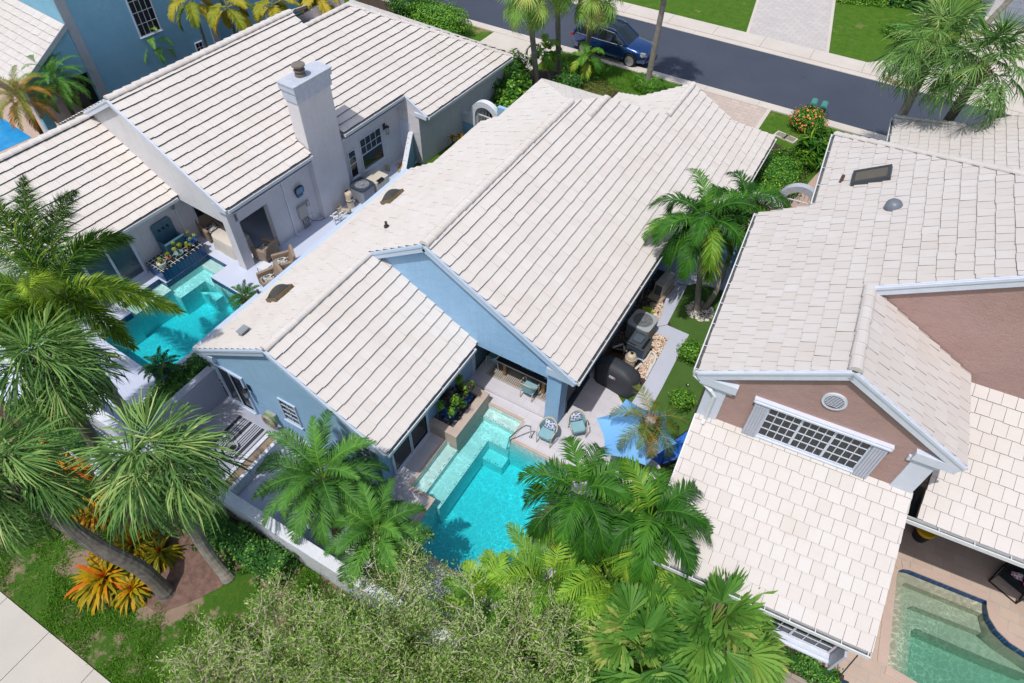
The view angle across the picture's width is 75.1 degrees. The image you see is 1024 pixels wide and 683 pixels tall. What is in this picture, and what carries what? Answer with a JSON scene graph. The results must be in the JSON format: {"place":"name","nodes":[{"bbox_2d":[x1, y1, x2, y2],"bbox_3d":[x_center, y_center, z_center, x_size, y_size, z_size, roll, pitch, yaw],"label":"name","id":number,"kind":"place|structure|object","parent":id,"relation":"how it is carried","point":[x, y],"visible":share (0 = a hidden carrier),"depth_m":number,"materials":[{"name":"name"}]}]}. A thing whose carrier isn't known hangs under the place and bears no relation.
{"place":"outdoors","nodes":[
{"label":"outdoors","id":0,"kind":"place"},
{"bbox_2d":[0,119,31,151],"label":"pool water","id":1,"kind":"structure","parent":0,"point":[10,136],"depth_m":33.52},
{"bbox_2d":[0,82,83,153],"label":"patio","id":2,"kind":"structure","parent":0,"point":[30,131],"depth_m":34.94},
{"bbox_2d":[0,592,109,682],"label":"sidewalk","id":3,"kind":"structure","parent":0,"point":[32,650],"depth_m":17.65,"materials":[{"name":"concrete"}]},
{"bbox_2d":[0,156,403,475],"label":"pool deck","id":4,"kind":"structure","parent":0,"point":[231,273],"depth_m":26.94,"materials":[{"name":"concrete"}]},
{"bbox_2d":[138,347,181,386],"bbox_3d":[-12.140,0.972,23.174,1.371,1.280,1.424,24,53,19],"label":"potted cycad","id":5,"kind":"object","parent":4,"relation":"on","point":[161,370],"visible":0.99,"depth_m":22.97,"materials":[{"name":"plant"}]},
{"bbox_2d":[100,255,241,368],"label":"swimming pool","id":6,"kind":"structure","parent":4,"relation":"in","point":[198,294],"depth_m":27.25,"materials":[{"name":"liquid"}]},
{"bbox_2d":[146,236,206,281],"bbox_3d":[-13.785,-3.237,27.634,1.025,1.080,2.070,27,54,21],"label":"planter ledge","id":7,"kind":"object","parent":4,"relation":"on","point":[177,265],"visible":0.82,"depth_m":27.10,"materials":[{"name":"blue tile"}]},
{"bbox_2d":[175,395,293,479],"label":"courtyard floor","id":8,"kind":"structure","parent":0,"point":[227,410],"depth_m":22.65,"materials":[{"name":"concrete"}]},
{"bbox_2d":[212,414,268,460],"bbox_3d":[-8.794,3.311,22.060,2.000,0.012,1.350,24,53,19],"label":"rug","id":9,"kind":"object","parent":8,"relation":"on","point":[250,436],"visible":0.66,"depth_m":22.22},
{"bbox_2d":[197,206,273,263],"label":"lanai floor","id":10,"kind":"structure","parent":0,"point":[255,226],"depth_m":29.07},
{"bbox_2d":[211,225,253,259],"bbox_3d":[-11.738,-4.194,27.992,1.659,0.735,1.059,27,54,21],"label":"dining table","id":11,"kind":"object","parent":10,"relation":"on","point":[222,242],"visible":0.57,"depth_m":27.71,"materials":[{"name":"beige fabric"}]},
{"bbox_2d":[0,420,483,682],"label":"verge","id":12,"kind":"structure","parent":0,"point":[224,600],"depth_m":18.54,"materials":[{"name":"plant"}]},
{"bbox_2d":[0,298,133,480],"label":"sabal palm","id":13,"kind":"object","parent":12,"relation":"on","point":[62,379],"visible":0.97,"depth_m":17.01,"materials":[{"name":"green plant"}]},
{"bbox_2d":[0,401,148,490],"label":"hedge bed","id":14,"kind":"object","parent":12,"relation":"on","point":[18,422],"depth_m":21.80,"materials":[{"name":"plant"}]},
{"bbox_2d":[3,397,102,460],"bbox_3d":[-15.044,2.687,21.753,3.938,1.216,1.508,23,53,18],"label":"hedge","id":15,"kind":"object","parent":14,"relation":"on","point":[12,413],"visible":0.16,"depth_m":21.40,"materials":[{"name":"green plant"}]},
{"bbox_2d":[103,459,272,612],"bbox_3d":[-10.629,5.849,19.887,6.500,0.001,3.130,24,53,19],"label":"mulch bed","id":16,"kind":"object","parent":12,"relation":"on","point":[191,576],"visible":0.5,"depth_m":19.18,"materials":[{"name":"soil"}]},
{"bbox_2d":[0,399,174,601],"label":"sabal palm","id":17,"kind":"object","parent":16,"relation":"on","point":[41,501],"visible":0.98,"depth_m":15.96,"materials":[{"name":"green plant"}]},
{"bbox_2d":[63,545,141,615],"bbox_3d":[-11.428,6.864,19.080,2.249,1.843,2.257,24,53,19],"label":"bromeliad","id":18,"kind":"object","parent":16,"relation":"on","point":[98,577],"visible":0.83,"depth_m":18.53,"materials":[{"name":"orange plant"}]},
{"bbox_2d":[108,573,152,616],"bbox_3d":[-10.697,7.047,18.851,1.441,1.044,1.399,24,53,19],"label":"bromeliad","id":19,"kind":"object","parent":16,"relation":"on","point":[137,593],"visible":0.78,"depth_m":18.51,"materials":[{"name":"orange plant"}]},
{"bbox_2d":[109,522,163,559],"bbox_3d":[-11.053,6.130,19.638,1.723,1.398,1.635,10,50,8],"label":"bromeliad","id":20,"kind":"object","parent":16,"relation":"on","point":[129,546],"visible":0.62,"depth_m":19.39,"materials":[{"name":"green plant"}]},
{"bbox_2d":[59,386,253,583],"bbox_3d":[-8.362,4.152,17.169,3.864,6.653,3.732,34,57,25],"label":"sabal palm","id":21,"kind":"object","parent":16,"relation":"on","point":[166,491],"visible":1,"depth_m":15.69,"materials":[{"name":"green plant"}]},
{"bbox_2d":[140,532,186,573],"bbox_3d":[-10.218,6.226,19.476,1.340,0.984,1.299,24,53,19],"label":"bromeliad","id":22,"kind":"object","parent":16,"relation":"on","point":[158,553],"visible":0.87,"depth_m":19.28,"materials":[{"name":"yellow plant"}]},
{"bbox_2d":[185,506,299,593],"bbox_3d":[-7.766,5.867,19.150,3.947,1.233,1.653,23,53,18],"label":"hedge","id":23,"kind":"object","parent":16,"relation":"on","point":[257,555],"visible":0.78,"depth_m":18.95,"materials":[{"name":"green plant"}]},
{"bbox_2d":[146,567,354,682],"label":"buttonwood tree","id":24,"kind":"object","parent":12,"relation":"on","point":[222,639],"visible":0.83,"depth_m":16.03,"materials":[{"name":"green plant"}]},
{"bbox_2d":[243,521,500,682],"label":"buttonwood tree","id":25,"kind":"object","parent":12,"relation":"on","point":[337,640],"visible":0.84,"depth_m":15.77,"materials":[{"name":"green plant"}]},
{"bbox_2d":[327,558,602,682],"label":"buttonwood tree","id":26,"kind":"object","parent":12,"relation":"on","point":[506,665],"visible":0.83,"depth_m":15.77,"materials":[{"name":"green plant"}]},
{"bbox_2d":[238,438,383,552],"bbox_3d":[-6.386,4.822,20.852,3.750,0.001,2.960,24,53,19],"label":"palm bed","id":27,"kind":"object","parent":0,"point":[246,493],"visible":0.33,"depth_m":20.75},
{"bbox_2d":[252,408,389,545],"bbox_3d":[-5.288,4.158,18.967,3.722,3.909,3.580,-20,53,-18],"label":"date palm","id":28,"kind":"object","parent":27,"relation":"on","point":[318,494],"visible":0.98,"depth_m":17.90,"materials":[{"name":"green plant"}]},
{"bbox_2d":[357,0,395,13],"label":"side bed","id":29,"kind":"object","parent":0,"point":[379,4],"depth_m":44.42,"materials":[{"name":"soil"}]},
{"bbox_2d":[167,0,224,47],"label":"yellow palm","id":30,"kind":"object","parent":29,"relation":"on","point":[192,11],"visible":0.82,"depth_m":33.32,"materials":[{"name":"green plant"}]},
{"bbox_2d":[204,0,254,36],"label":"yellow palm","id":31,"kind":"object","parent":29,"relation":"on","point":[228,16],"visible":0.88,"depth_m":33.44,"materials":[{"name":"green plant"}]},
{"bbox_2d":[331,368,634,635],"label":"deck","id":32,"kind":"structure","parent":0,"point":[594,400],"depth_m":22.17,"materials":[{"name":"concrete"}]},
{"bbox_2d":[408,402,566,593],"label":"swimming pool","id":33,"kind":"structure","parent":32,"relation":"in","point":[472,491],"depth_m":22.16,"materials":[{"name":"liquid"}]},
{"bbox_2d":[596,399,675,477],"bbox_3d":[3.693,3.234,20.549,2.199,2.780,2.363,-4,49,-5],"label":"patio umbrella","id":34,"kind":"object","parent":32,"relation":"on","point":[612,427],"visible":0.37,"depth_m":19.59,"materials":[{"name":"blue fabric"}]},
{"bbox_2d":[0,0,983,682],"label":"ground","id":35,"kind":"structure","parent":0,"point":[636,668],"depth_m":19.43,"materials":[{"name":"green plant"}]},
{"bbox_2d":[0,65,60,134],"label":"date palm","id":36,"kind":"object","parent":35,"relation":"on","point":[23,101],"visible":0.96,"depth_m":30.65,"materials":[{"name":"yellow plant"}]},
{"bbox_2d":[18,53,95,115],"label":"date palm","id":37,"kind":"object","parent":35,"relation":"on","point":[65,85],"visible":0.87,"depth_m":31.78,"materials":[{"name":"green plant"}]},
{"bbox_2d":[0,0,311,131],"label":"house","id":38,"kind":"structure","parent":35,"relation":"on","point":[107,42],"depth_m":33.34,"materials":[{"name":"paint"}]},
{"bbox_2d":[125,0,162,38],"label":"window","id":39,"kind":"structure","parent":38,"relation":"in","point":[143,13],"depth_m":34.36,"materials":[{"name":"clear glass"}]},
{"bbox_2d":[136,366,226,448],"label":"garden wall","id":40,"kind":"structure","parent":35,"relation":"on","point":[204,389],"depth_m":22.00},
{"bbox_2d":[0,345,478,672],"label":"garden wall","id":41,"kind":"structure","parent":35,"relation":"on","point":[308,554],"depth_m":18.77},
{"bbox_2d":[219,433,284,495],"bbox_3d":[-8.362,3.987,21.236,0.540,0.510,2.490,24,53,19],"label":"outdoor sofa","id":42,"kind":"object","parent":35,"relation":"on","point":[259,450],"visible":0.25,"depth_m":21.14,"materials":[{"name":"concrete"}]},
{"bbox_2d":[0,0,512,304],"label":"house","id":43,"kind":"structure","parent":35,"relation":"on","point":[269,115],"depth_m":26.67,"materials":[{"name":"beige tile"}]},
{"bbox_2d":[61,233,147,304],"bbox_3d":[-15.715,-2.586,25.625,0.118,2.110,3.020,27,54,21],"label":"sliding door","id":44,"kind":"structure","parent":43,"relation":"in","point":[129,264],"depth_m":26.07,"materials":[{"name":"grey glass"}]},
{"bbox_2d":[151,216,185,254],"bbox_3d":[-13.921,-4.290,27.066,0.600,1.310,0.900,27,54,21],"label":"wall fountain","id":45,"kind":"object","parent":43,"relation":"attached to","point":[165,232],"depth_m":27.06,"materials":[{"name":"tile"}]},
{"bbox_2d":[358,126,385,172],"bbox_3d":[-6.428,-8.848,30.660,0.088,1.675,1.500,27,54,21],"label":"window","id":46,"kind":"structure","parent":43,"relation":"in","point":[371,145],"depth_m":30.68,"materials":[{"name":"clear glass"}]},
{"bbox_2d":[322,477,434,589],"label":"date palm","id":47,"kind":"object","parent":35,"relation":"on","point":[362,530],"visible":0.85,"depth_m":17.51,"materials":[{"name":"green plant"}]},
{"bbox_2d":[429,380,489,452],"bbox_3d":[-1.788,2.799,23.113,1.105,1.700,2.080,24,53,19],"label":"planter box","id":48,"kind":"object","parent":35,"relation":"on","point":[460,432],"visible":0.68,"depth_m":22.33,"materials":[{"name":"stone"}]},
{"bbox_2d":[435,391,474,426],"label":"black pebbles","id":49,"kind":"object","parent":48,"relation":"on","point":[460,411],"visible":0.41,"depth_m":22.39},
{"bbox_2d":[434,385,466,419],"bbox_3d":[-2.100,2.091,21.829,1.116,1.439,0.917,24,53,19],"label":"potted plant","id":50,"kind":"object","parent":49,"relation":"on","point":[449,411],"visible":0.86,"depth_m":21.56,"materials":[{"name":"green plant"}]},
{"bbox_2d":[462,100,496,134],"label":"arched gate","id":51,"kind":"structure","parent":35,"relation":"on","point":[470,119],"depth_m":33.11,"materials":[{"name":"white paint"}]},
{"bbox_2d":[436,549,530,651],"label":"areca palm","id":52,"kind":"object","parent":35,"relation":"on","point":[483,586],"visible":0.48,"depth_m":17.84,"materials":[{"name":"green plant"}]},
{"bbox_2d":[192,78,776,487],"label":"house","id":53,"kind":"structure","parent":35,"relation":"on","point":[388,312],"depth_m":21.47,"materials":[{"name":"beige tile"}]},
{"bbox_2d":[212,363,258,414],"bbox_3d":[-9.216,1.607,22.203,1.270,2.010,0.118,24,53,19],"label":"sliding door","id":54,"kind":"structure","parent":53,"relation":"in","point":[233,383],"depth_m":22.29,"materials":[{"name":"clear glass"}]},
{"bbox_2d":[391,412,430,475],"bbox_3d":[-3.214,3.022,21.102,0.118,2.010,1.920,24,53,19],"label":"sliding door","id":55,"kind":"structure","parent":53,"relation":"in","point":[410,446],"depth_m":21.50,"materials":[{"name":"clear glass"}]},
{"bbox_2d":[469,352,544,417],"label":"terrace","id":56,"kind":"structure","parent":35,"relation":"on","point":[481,378],"depth_m":23.46,"materials":[{"name":"stone"}]},
{"bbox_2d":[486,363,546,401],"bbox_3d":[0.667,1.018,24.091,2.550,0.015,1.980,24,53,19],"label":"rug","id":57,"kind":"object","parent":56,"relation":"on","point":[513,378],"visible":0.23,"depth_m":23.82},
{"bbox_2d":[480,517,615,652],"bbox_3d":[1.162,6.405,17.984,4.180,2.555,3.773,24,53,19],"label":"areca palm","id":58,"kind":"object","parent":35,"relation":"on","point":[554,561],"visible":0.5,"depth_m":17.92,"materials":[{"name":"green plant"}]},
{"bbox_2d":[479,70,617,121],"bbox_3d":[2.761,-12.130,35.676,8.900,0.001,8.000,24,53,19],"label":"front planting bed","id":59,"kind":"object","parent":35,"relation":"on","point":[542,74],"depth_m":38.32,"materials":[{"name":"plant"}]},
{"bbox_2d":[490,63,532,106],"bbox_3d":[-0.149,-13.627,35.376,2.830,2.411,2.808,-10,50,-9],"label":"shrub","id":60,"kind":"object","parent":59,"relation":"on","point":[511,83],"visible":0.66,"depth_m":34.87,"materials":[{"name":"green plant"}]},
{"bbox_2d":[500,0,551,83],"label":"street palm","id":61,"kind":"object","parent":59,"relation":"on","point":[531,14],"visible":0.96,"depth_m":33.04,"materials":[{"name":"green plant"}]},
{"bbox_2d":[525,33,562,79],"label":"palm","id":62,"kind":"object","parent":59,"relation":"on","point":[546,60],"visible":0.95,"depth_m":36.51,"materials":[{"name":"green plant"}]},
{"bbox_2d":[567,41,604,81],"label":"palm","id":63,"kind":"object","parent":59,"relation":"on","point":[586,66],"visible":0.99,"depth_m":36.09,"materials":[{"name":"green plant"}]},
{"bbox_2d":[516,435,637,566],"bbox_3d":[1.690,4.762,18.002,3.306,4.771,3.364,24,53,19],"label":"christmas palm","id":64,"kind":"object","parent":35,"relation":"on","point":[556,509],"visible":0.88,"depth_m":16.42,"materials":[{"name":"green plant"}]},
{"bbox_2d":[565,0,624,46],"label":"street palm","id":65,"kind":"object","parent":35,"relation":"on","point":[592,11],"visible":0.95,"depth_m":34.58,"materials":[{"name":"green plant"}]},
{"bbox_2d":[548,508,680,657],"bbox_3d":[2.820,6.304,17.884,3.925,2.886,4.184,-1,49,-2],"label":"areca palm","id":66,"kind":"object","parent":35,"relation":"on","point":[600,595],"visible":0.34,"depth_m":17.08,"materials":[{"name":"green plant"}]},
{"bbox_2d":[382,0,886,140],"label":"kerb","id":67,"kind":"structure","parent":35,"relation":"on","point":[772,107],"depth_m":37.73,"materials":[{"name":"concrete"}]},
{"bbox_2d":[556,571,714,682],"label":"fan palm","id":68,"kind":"object","parent":35,"relation":"on","point":[613,640],"visible":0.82,"depth_m":16.02,"materials":[{"name":"green plant"}]},
{"bbox_2d":[604,270,681,394],"bbox_3d":[5.306,-0.520,25.674,2.150,0.001,6.500,24,53,19],"label":"utility bed","id":69,"kind":"object","parent":35,"relation":"on","point":[619,355],"visible":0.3,"depth_m":25.30,"materials":[{"name":"gravel"}]},
{"bbox_2d":[594,354,640,398],"bbox_3d":[3.695,1.158,23.438,1.689,1.120,0.804,30,55,23],"label":"storage tank","id":70,"kind":"object","parent":69,"relation":"on","point":[618,376],"visible":0.99,"depth_m":23.11,"materials":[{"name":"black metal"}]},
{"bbox_2d":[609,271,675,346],"bbox_3d":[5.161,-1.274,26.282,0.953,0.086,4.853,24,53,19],"label":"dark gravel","id":71,"kind":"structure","parent":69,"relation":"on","point":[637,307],"depth_m":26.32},
{"bbox_2d":[625,309,657,337],"bbox_3d":[4.870,-0.541,25.056,0.920,0.806,0.920,28,54,21],"label":"air conditioner","id":72,"kind":"object","parent":71,"relation":"on","point":[643,322],"visible":0.93,"depth_m":24.78,"materials":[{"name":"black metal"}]},
{"bbox_2d":[638,301,668,379],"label":"river pebbles","id":73,"kind":"object","parent":69,"relation":"on","point":[655,350],"visible":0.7,"depth_m":25.07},
{"bbox_2d":[624,331,653,362],"bbox_3d":[4.635,0.185,24.448,0.780,0.810,0.720,28,54,21],"label":"pool heater","id":74,"kind":"object","parent":73,"relation":"on","point":[638,343],"visible":0.98,"depth_m":24.19,"materials":[{"name":"metal"}]},
{"bbox_2d":[587,455,715,587],"bbox_3d":[3.443,5.263,17.587,3.371,4.791,3.237,24,53,19],"label":"christmas palm","id":75,"kind":"object","parent":35,"relation":"on","point":[641,541],"visible":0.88,"depth_m":16.07,"materials":[{"name":"green plant"}]},
{"bbox_2d":[625,284,721,511],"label":"side turf","id":76,"kind":"structure","parent":35,"relation":"on","point":[681,371],"depth_m":24.41,"materials":[{"name":"plant"}]},
{"bbox_2d":[609,384,690,485],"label":"date palm","id":77,"kind":"object","parent":76,"relation":"on","point":[649,428],"visible":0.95,"depth_m":18.82,"materials":[{"name":"green plant"}]},
{"bbox_2d":[641,168,760,311],"bbox_3d":[6.722,-3.135,24.277,4.065,5.776,4.171,24,53,19],"label":"christmas palm","id":78,"kind":"object","parent":76,"relation":"on","point":[701,236],"visible":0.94,"depth_m":22.59,"materials":[{"name":"green plant"}]},
{"bbox_2d":[700,169,791,309],"bbox_3d":[8.452,-3.816,25.328,3.161,5.136,3.220,-13,51,-12],"label":"christmas palm","id":79,"kind":"object","parent":76,"relation":"on","point":[763,208],"visible":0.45,"depth_m":23.89,"materials":[{"name":"green plant"}]},
{"bbox_2d":[632,248,732,409],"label":"garden walk","id":80,"kind":"structure","parent":35,"relation":"on","point":[659,372],"depth_m":25.50,"materials":[{"name":"concrete"}]},
{"bbox_2d":[660,643,811,682],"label":"side walk","id":81,"kind":"structure","parent":35,"relation":"on","point":[793,678],"depth_m":17.59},
{"bbox_2d":[634,565,795,682],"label":"fan palm","id":82,"kind":"object","parent":81,"relation":"on","point":[748,634],"visible":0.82,"depth_m":16.06,"materials":[{"name":"green plant"}]},
{"bbox_2d":[712,613,843,682],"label":"rock bed","id":83,"kind":"object","parent":35,"relation":"on","point":[798,674],"depth_m":17.74,"materials":[{"name":"soil"}]},
{"bbox_2d":[780,646,843,682],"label":"hedge","id":84,"kind":"object","parent":83,"relation":"on","point":[815,669],"visible":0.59,"depth_m":17.48,"materials":[{"name":"green plant"}]},
{"bbox_2d":[653,113,1023,670],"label":"house","id":85,"kind":"structure","parent":35,"relation":"on","point":[858,373],"depth_m":16.16,"materials":[{"name":"white tile"}]},
{"bbox_2d":[762,616,837,655],"bbox_3d":[7.304,7.440,17.192,2.110,1.085,0.088,21,52,16],"label":"window","id":86,"kind":"structure","parent":85,"relation":"in","point":[807,639],"depth_m":17.33,"materials":[{"name":"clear glass"}]},
{"bbox_2d":[755,409,872,472],"bbox_3d":[7.316,2.381,16.242,2.480,1.295,0.088,21,52,16],"label":"window","id":87,"kind":"structure","parent":85,"relation":"in","point":[816,442],"depth_m":16.32,"materials":[{"name":"white glass"}]},
{"bbox_2d":[480,32,555,70],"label":"concrete driveway","id":88,"kind":"structure","parent":0,"point":[502,41],"depth_m":40.92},
{"bbox_2d":[344,0,854,183],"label":"front lawn","id":89,"kind":"structure","parent":0,"point":[773,122],"depth_m":36.14,"materials":[{"name":"green plant"}]},
{"bbox_2d":[404,0,472,35],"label":"shrub","id":90,"kind":"object","parent":89,"relation":"on","point":[444,16],"visible":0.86,"depth_m":40.47,"materials":[{"name":"green plant"}]},
{"bbox_2d":[535,0,582,71],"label":"street palm","id":91,"kind":"object","parent":89,"relation":"on","point":[559,6],"visible":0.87,"depth_m":34.55,"materials":[{"name":"green plant"}]},
{"bbox_2d":[761,143,809,208],"bbox_3d":[12.529,-8.110,32.402,3.400,0.001,6.300,24,53,19],"label":"planting bed","id":92,"kind":"object","parent":89,"relation":"on","point":[782,148],"depth_m":32.74,"materials":[{"name":"soil"}]},
{"bbox_2d":[751,146,815,200],"bbox_3d":[12.569,-8.030,31.522,3.128,1.308,4.748,24,53,19],"label":"hedge","id":93,"kind":"object","parent":92,"relation":"on","point":[780,171],"visible":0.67,"depth_m":31.09,"materials":[{"name":"green plant"}]},
{"bbox_2d":[792,127,833,171],"bbox_3d":[15.008,-9.346,32.599,2.506,1.960,2.869,24,53,19],"label":"bird of paradise","id":94,"kind":"object","parent":92,"relation":"on","point":[812,146],"visible":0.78,"depth_m":32.22,"materials":[{"name":"green plant"}]},
{"bbox_2d":[788,104,828,132],"bbox_3d":[15.421,-11.594,34.636,2.151,1.320,1.866,24,53,19],"label":"flowering bush","id":95,"kind":"object","parent":89,"relation":"on","point":[807,118],"visible":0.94,"depth_m":34.29,"materials":[{"name":"green plant"}]},
{"bbox_2d":[867,0,995,132],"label":"sabal palm","id":96,"kind":"object","parent":89,"relation":"on","point":[898,59],"visible":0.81,"depth_m":27.00,"materials":[{"name":"green plant"}]},
{"bbox_2d":[910,7,1023,131],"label":"sabal palm","id":97,"kind":"object","parent":89,"relation":"on","point":[981,73],"visible":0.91,"depth_m":25.95,"materials":[{"name":"green plant"}]},
{"bbox_2d":[551,52,701,94],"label":"grass","id":98,"kind":"structure","parent":0,"point":[607,70],"depth_m":38.55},
{"bbox_2d":[426,0,1010,135],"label":"road","id":99,"kind":"structure","parent":0,"point":[858,102],"depth_m":38.91,"materials":[{"name":"asphalt"}]},
{"bbox_2d":[571,17,652,66],"bbox_3d":[6.132,-18.014,39.646,4.983,1.818,2.320,25,53,19],"label":"car","id":100,"kind":"object","parent":99,"relation":"on","point":[627,43],"visible":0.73,"depth_m":39.01,"materials":[{"name":"blue paint"}]},
{"bbox_2d":[702,91,766,127],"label":"paver driveway","id":101,"kind":"structure","parent":0,"point":[744,113],"depth_m":36.27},
{"bbox_2d":[618,0,947,71],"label":"lawn","id":102,"kind":"structure","parent":0,"point":[856,33],"depth_m":43.93,"materials":[{"name":"green plant"}]},
{"bbox_2d":[749,0,832,51],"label":"driveway","id":103,"kind":"structure","parent":0,"point":[805,23],"depth_m":43.56,"materials":[{"name":"concrete"}]},
{"bbox_2d":[571,0,1023,115],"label":"pavement","id":104,"kind":"structure","parent":0,"point":[831,61],"depth_m":41.20,"materials":[{"name":"concrete"}]},
{"bbox_2d":[818,523,1023,682],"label":"patio","id":105,"kind":"structure","parent":0,"point":[958,562],"depth_m":19.44,"materials":[{"name":"concrete"}]},
{"bbox_2d":[877,560,1023,682],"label":"swimming pool","id":106,"kind":"structure","parent":105,"relation":"in","point":[936,627],"depth_m":19.08,"materials":[{"name":"liquid"}]},
{"bbox_2d":[988,562,1023,603],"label":"armchair","id":107,"kind":"object","parent":105,"relation":"on","point":[1009,578],"visible":0.8,"depth_m":18.99,"materials":[{"name":"black metal"}]},
{"bbox_2d":[930,16,1023,100],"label":"side driveway","id":108,"kind":"structure","parent":0,"point":[1019,65],"depth_m":40.06,"materials":[{"name":"concrete"}]},
{"label":"pebble strip","id":109,"kind":"structure","parent":0,"visible":0},
{"bbox_2d":[0,174,186,429],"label":"foxtail palm","id":110,"kind":"object","parent":109,"relation":"on","point":[48,278],"visible":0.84,"depth_m":18.50,"materials":[{"name":"green plant"}]},
{"bbox_2d":[119,356,217,424],"bbox_3d":[-11.808,1.911,23.018,1.090,0.420,3.740,24,53,19],"label":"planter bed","id":111,"kind":"object","parent":109,"relation":"on","point":[211,366],"visible":0.04,"depth_m":23.62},
{"bbox_2d":[131,353,210,420],"bbox_3d":[-11.753,1.564,22.877,1.070,0.621,3.222,24,53,19],"label":"hedge","id":112,"kind":"object","parent":111,"relation":"on","point":[189,373],"visible":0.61,"depth_m":23.02,"materials":[{"name":"green plant"}]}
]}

